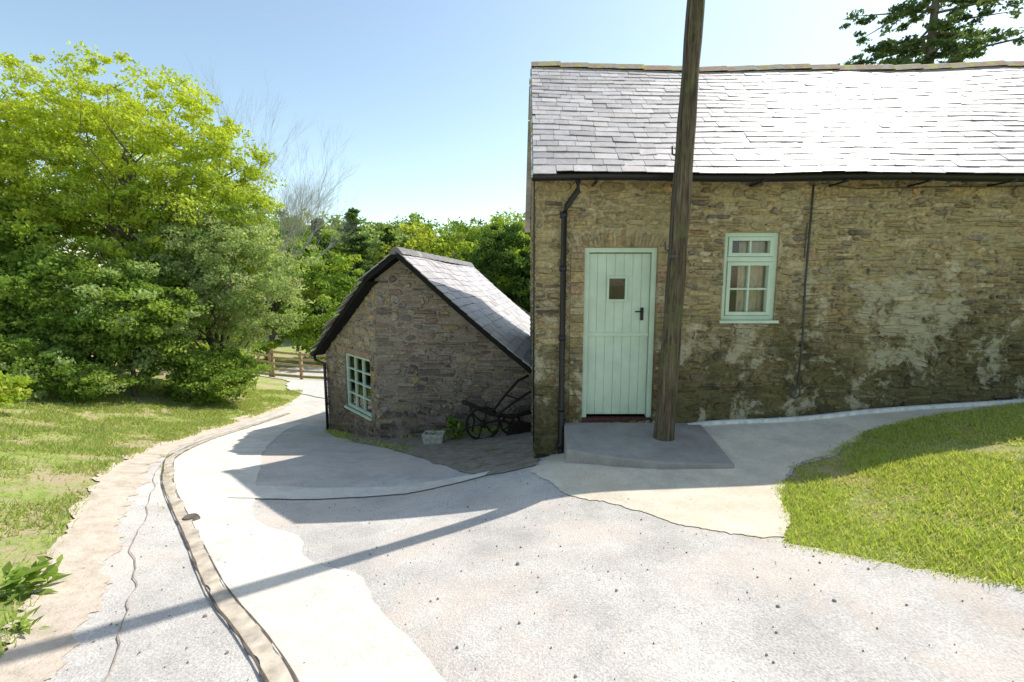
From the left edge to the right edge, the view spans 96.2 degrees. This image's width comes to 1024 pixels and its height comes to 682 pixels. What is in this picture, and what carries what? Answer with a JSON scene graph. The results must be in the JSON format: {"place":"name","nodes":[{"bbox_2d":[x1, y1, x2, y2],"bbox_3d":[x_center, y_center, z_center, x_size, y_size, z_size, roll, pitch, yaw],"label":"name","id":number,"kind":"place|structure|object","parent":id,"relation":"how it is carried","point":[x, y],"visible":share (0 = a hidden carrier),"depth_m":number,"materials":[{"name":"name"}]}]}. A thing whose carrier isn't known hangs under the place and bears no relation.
{"place":"outdoors","nodes":[
{"label":"outdoors","id":0,"kind":"place"},
{"bbox_2d":[171,421,446,681],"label":"concrete path","id":1,"kind":"structure","parent":0,"point":[351,633],"depth_m":2.75,"materials":[{"name":"white concrete"}]},
{"bbox_2d":[182,513,200,520],"bbox_3d":[-2.740,1.512,3.916,0.148,0.040,0.146,0,7,0],"label":"drain cover","id":2,"kind":"object","parent":1,"relation":"on","point":[194,516],"visible":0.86,"depth_m":3.91,"materials":[{"name":"metal"}]},
{"bbox_2d":[0,310,1023,640],"bbox_3d":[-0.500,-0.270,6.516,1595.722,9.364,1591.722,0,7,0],"label":"ground","id":3,"kind":"structure","parent":0,"point":[26,540],"depth_m":3.94,"materials":[{"name":"green plant"}]},
{"bbox_2d":[0,371,32,407],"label":"golden shrub","id":4,"kind":"object","parent":3,"relation":"on","point":[7,396],"visible":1,"depth_m":7.84,"materials":[{"name":"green plant"}]},
{"bbox_2d":[0,240,42,327],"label":"elder bush","id":5,"kind":"object","parent":3,"relation":"on","point":[6,301],"visible":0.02,"depth_m":11.28,"materials":[{"name":"green plant"}]},
{"bbox_2d":[0,554,73,600],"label":"dock plant","id":6,"kind":"object","parent":3,"relation":"on","point":[33,574],"visible":0.99,"depth_m":2.69,"materials":[{"name":"green plant"}]},
{"bbox_2d":[0,91,101,306],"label":"beech tree","id":7,"kind":"object","parent":3,"relation":"on","point":[10,207],"visible":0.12,"depth_m":12.65,"materials":[{"name":"green plant"}]},
{"bbox_2d":[0,245,133,374],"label":"elder bush","id":8,"kind":"object","parent":3,"relation":"on","point":[20,276],"visible":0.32,"depth_m":10.54,"materials":[{"name":"green plant"}]},
{"bbox_2d":[0,334,139,403],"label":"bramble bush","id":9,"kind":"object","parent":3,"relation":"on","point":[62,371],"visible":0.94,"depth_m":9.64,"materials":[{"name":"green plant"}]},
{"bbox_2d":[0,234,214,396],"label":"hazel bush","id":10,"kind":"object","parent":3,"relation":"on","point":[110,344],"visible":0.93,"depth_m":10.64,"materials":[{"name":"green plant"}]},
{"bbox_2d":[0,41,287,375],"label":"sycamore tree","id":11,"kind":"object","parent":3,"relation":"on","point":[131,191],"visible":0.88,"depth_m":12.44,"materials":[{"name":"green plant"}]},
{"bbox_2d":[0,404,289,681],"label":"dirt verge","id":12,"kind":"structure","parent":3,"relation":"on","point":[37,654],"depth_m":3.01,"materials":[{"name":"beige soil"}]},
{"bbox_2d":[6,605,50,637],"bbox_3d":[-2.472,1.436,2.345,0.188,0.103,0.134,1,7,9],"label":"dock plant","id":13,"kind":"object","parent":12,"relation":"on","point":[22,619],"visible":0.97,"depth_m":2.35,"materials":[{"name":"green plant"}]},
{"bbox_2d":[0,369,302,656],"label":"verge grass","id":14,"kind":"structure","parent":3,"relation":"on","point":[100,438],"depth_m":7.80,"materials":[{"name":"green plant"}]},
{"bbox_2d":[129,319,267,374],"bbox_3d":[-12.442,0.186,18.192,5.015,2.818,7.770,-5,9,-35],"label":"verge scrub","id":15,"kind":"object","parent":3,"relation":"on","point":[206,345],"visible":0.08,"depth_m":17.01,"materials":[{"name":"green plant"}]},
{"bbox_2d":[139,342,276,405],"bbox_3d":[-7.728,0.893,12.059,2.958,1.719,2.504,0,7,0],"label":"bramble bush","id":16,"kind":"object","parent":3,"relation":"on","point":[220,382],"visible":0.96,"depth_m":11.76,"materials":[{"name":"green plant"}]},
{"bbox_2d":[101,202,324,367],"bbox_3d":[-8.492,-1.081,13.149,5.677,5.596,3.713,0,7,0],"label":"hawthorn tree","id":17,"kind":"object","parent":3,"relation":"on","point":[228,309],"visible":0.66,"depth_m":12.42,"materials":[{"name":"green plant"}]},
{"bbox_2d":[139,349,326,378],"bbox_3d":[-11.071,1.067,21.886,11.383,3.241,0.888,-3,8,-24],"label":"timber gate fence","id":18,"kind":"object","parent":3,"relation":"on","point":[272,358],"visible":0.27,"depth_m":22.14,"materials":[{"name":"brown wood"}]},
{"bbox_2d":[160,59,337,340],"bbox_3d":[-10.054,-4.003,17.599,6.813,11.624,7.130,0,7,0],"label":"bare ash tree","id":19,"kind":"object","parent":3,"relation":"on","point":[250,126],"visible":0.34,"depth_m":17.35,"materials":[{"name":"grey plant"}]},
{"bbox_2d":[201,175,364,364],"bbox_3d":[-13.670,-3.900,27.736,11.259,11.298,6.739,-4,8,-30],"label":"roadside tree","id":20,"kind":"object","parent":3,"relation":"on","point":[318,288],"visible":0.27,"depth_m":27.70,"materials":[{"name":"green plant"}]},
{"bbox_2d":[260,367,327,397],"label":"gravel yard","id":21,"kind":"structure","parent":3,"relation":"on","point":[314,387],"depth_m":18.85,"materials":[{"name":"beige gravel"}]},
{"bbox_2d":[237,120,360,364],"bbox_3d":[-8.072,-3.687,18.191,5.198,10.808,7.018,-5,8,-34],"label":"bare ash tree","id":22,"kind":"object","parent":3,"relation":"on","point":[309,197],"visible":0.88,"depth_m":18.24,"materials":[{"name":"grey plant"}]},
{"bbox_2d":[291,218,334,337],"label":"larch tree","id":23,"kind":"object","parent":3,"relation":"on","point":[322,244],"visible":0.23,"depth_m":41.93,"materials":[{"name":"green plant"}]},
{"bbox_2d":[142,207,530,325],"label":"distant woodland","id":24,"kind":"object","parent":3,"relation":"on","point":[455,242],"visible":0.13,"depth_m":48.40,"materials":[{"name":"green plant"}]},
{"bbox_2d":[315,207,373,328],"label":"larch tree","id":25,"kind":"object","parent":3,"relation":"on","point":[355,241],"visible":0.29,"depth_m":40.85,"materials":[{"name":"green plant"}]},
{"bbox_2d":[377,227,398,263],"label":"larch tree","id":26,"kind":"object","parent":3,"relation":"on","point":[387,238],"visible":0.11,"depth_m":42.87,"materials":[{"name":"green plant"}]},
{"bbox_2d":[310,247,531,437],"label":"stone outbuilding","id":27,"kind":"structure","parent":3,"relation":"on","point":[414,343],"depth_m":8.16,"materials":[{"name":"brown stone"}]},
{"bbox_2d":[344,353,372,420],"bbox_3d":[-2.966,0.848,8.914,0.155,1.135,1.295,-6,9,-40],"label":"window frame","id":28,"kind":"structure","parent":27,"relation":"in","point":[363,372],"depth_m":9.02,"materials":[{"name":"green paint"}]},
{"bbox_2d":[349,356,371,412],"bbox_3d":[-2.935,0.827,8.938,0.005,1.040,1.175,-6,9,-40],"label":"window glass","id":29,"kind":"structure","parent":27,"relation":"in","point":[351,359],"depth_m":8.96,"materials":[{"name":"glass"}]},
{"bbox_2d":[459,223,530,312],"bbox_3d":[0.974,-3.831,33.974,10.160,10.153,7.259,0,7,0],"label":"laurel tree","id":30,"kind":"object","parent":3,"relation":"on","point":[490,262],"visible":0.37,"depth_m":31.89,"materials":[{"name":"green plant"}]},
{"bbox_2d":[525,60,1023,457],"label":"stone cottage","id":31,"kind":"structure","parent":3,"relation":"on","point":[856,237],"depth_m":5.42,"materials":[{"name":"stone"}]},
{"bbox_2d":[582,248,656,416],"bbox_3d":[1.266,-0.084,5.496,0.842,2.027,0.090,0,7,0],"label":"door","id":32,"kind":"structure","parent":31,"relation":"in","point":[618,346],"depth_m":5.48,"materials":[{"name":"green paint"}]},
{"bbox_2d":[718,232,778,322],"bbox_3d":[2.775,-0.736,5.383,0.690,1.050,0.155,0,7,0],"label":"window frame","id":33,"kind":"structure","parent":31,"relation":"in","point":[768,259],"depth_m":5.37,"materials":[{"name":"green paint"}]},
{"bbox_2d":[687,399,1023,425],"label":"wall kerb","id":34,"kind":"structure","parent":3,"relation":"on","point":[844,413],"depth_m":5.41,"materials":[{"name":"grey concrete"}]},
{"bbox_2d":[769,402,1023,592],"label":"lawn grass","id":35,"kind":"structure","parent":3,"relation":"on","point":[924,469],"depth_m":3.42,"materials":[{"name":"green plant"}]},
{"bbox_2d":[837,0,1023,64],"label":"scots pine","id":36,"kind":"object","parent":3,"relation":"on","point":[941,38],"visible":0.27,"depth_m":22.65,"materials":[{"name":"green plant"}]},
{"bbox_2d":[0,0,1023,269],"label":"sky","id":37,"kind":"structure","parent":0,"point":[433,95],"materials":[{"name":"blue"}]},
{"bbox_2d":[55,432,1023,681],"bbox_3d":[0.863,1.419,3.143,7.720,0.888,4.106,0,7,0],"label":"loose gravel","id":38,"kind":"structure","parent":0,"point":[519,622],"depth_m":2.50,"materials":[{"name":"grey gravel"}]},
{"bbox_2d":[56,394,1023,681],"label":"tarmac road","id":39,"kind":"structure","parent":0,"point":[672,610],"depth_m":2.48,"materials":[{"name":"grey asphalt"}]},
{"bbox_2d":[103,450,185,681],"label":"track crack","id":40,"kind":"object","parent":39,"relation":"on","point":[118,638],"visible":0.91,"depth_m":2.69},
{"bbox_2d":[156,453,176,514],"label":"channel weeds","id":41,"kind":"object","parent":39,"relation":"on","point":[165,476],"visible":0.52,"depth_m":5.09,"materials":[{"name":"green plant"}]},
{"bbox_2d":[163,413,300,681],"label":"drain channel","id":42,"kind":"object","parent":39,"relation":"on","point":[274,666],"visible":0.98,"depth_m":2.62,"materials":[{"name":"concrete"}]},
{"bbox_2d":[161,414,281,681],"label":"channel joint","id":43,"kind":"object","parent":42,"relation":"on","point":[251,654],"visible":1,"depth_m":2.64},
{"bbox_2d":[173,417,298,681],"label":"channel joint","id":44,"kind":"object","parent":42,"relation":"on","point":[268,636],"visible":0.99,"depth_m":2.49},
{"bbox_2d":[229,471,488,498],"bbox_3d":[-1.526,1.549,4.850,2.605,0.120,0.500,-1,7,-6],"label":"concrete band","id":45,"kind":"object","parent":39,"relation":"on","point":[268,492],"visible":1,"depth_m":4.80,"materials":[{"name":"grey concrete"}]},
{"bbox_2d":[324,428,412,452],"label":"edge weeds","id":46,"kind":"object","parent":39,"relation":"on","point":[338,434],"visible":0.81,"depth_m":8.14,"materials":[{"name":"green plant"}]},
{"bbox_2d":[328,431,539,474],"bbox_3d":[-1.174,1.597,8.248,2.834,1.313,6.768,-6,9,-41],"label":"soil patch","id":47,"kind":"object","parent":39,"relation":"on","point":[501,451],"visible":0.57,"depth_m":6.75,"materials":[{"name":"brown soil"}]},
{"bbox_2d":[422,430,445,443],"bbox_3d":[-1.283,1.599,7.551,0.357,0.190,0.238,0,7,3],"label":"stone planter","id":48,"kind":"object","parent":47,"relation":"on","point":[428,437],"visible":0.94,"depth_m":7.45,"materials":[{"name":"grey stone"}]},
{"bbox_2d":[386,426,507,437],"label":"wall foot weeds","id":49,"kind":"object","parent":47,"relation":"on","point":[486,430],"depth_m":8.16,"materials":[{"name":"green plant"}]},
{"bbox_2d":[440,415,465,439],"bbox_3d":[-0.959,1.470,7.859,0.515,0.420,0.632,4,8,32],"label":"potted fern","id":50,"kind":"object","parent":47,"relation":"on","point":[451,420],"visible":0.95,"depth_m":7.79,"materials":[{"name":"green plant"}]},
{"bbox_2d":[462,374,531,439],"bbox_3d":[-0.203,1.125,7.640,1.251,1.065,0.271,-2,7,-14],"label":"rusty horse plough","id":51,"kind":"object","parent":47,"relation":"on","point":[518,426],"visible":0.98,"depth_m":7.63,"materials":[{"name":"metal"}]},
{"bbox_2d":[535,405,991,539],"bbox_3d":[3.112,1.196,4.306,5.782,0.696,2.660,0,7,0],"label":"concrete apron","id":52,"kind":"object","parent":39,"relation":"on","point":[741,491],"visible":0.61,"depth_m":4.25,"materials":[{"name":"beige concrete"}]},
{"bbox_2d":[564,423,734,468],"bbox_3d":[1.415,1.369,5.002,1.706,0.635,1.194,0,7,0],"label":"concrete doorstep slab","id":53,"kind":"structure","parent":52,"relation":"on","point":[635,445],"depth_m":4.77,"materials":[{"name":"concrete"}]},
{"bbox_2d":[653,0,704,440],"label":"telegraph pole","id":54,"kind":"object","parent":53,"relation":"on","point":[669,368],"visible":0.96,"depth_m":4.70,"materials":[{"name":"brown wood"}]}
]}

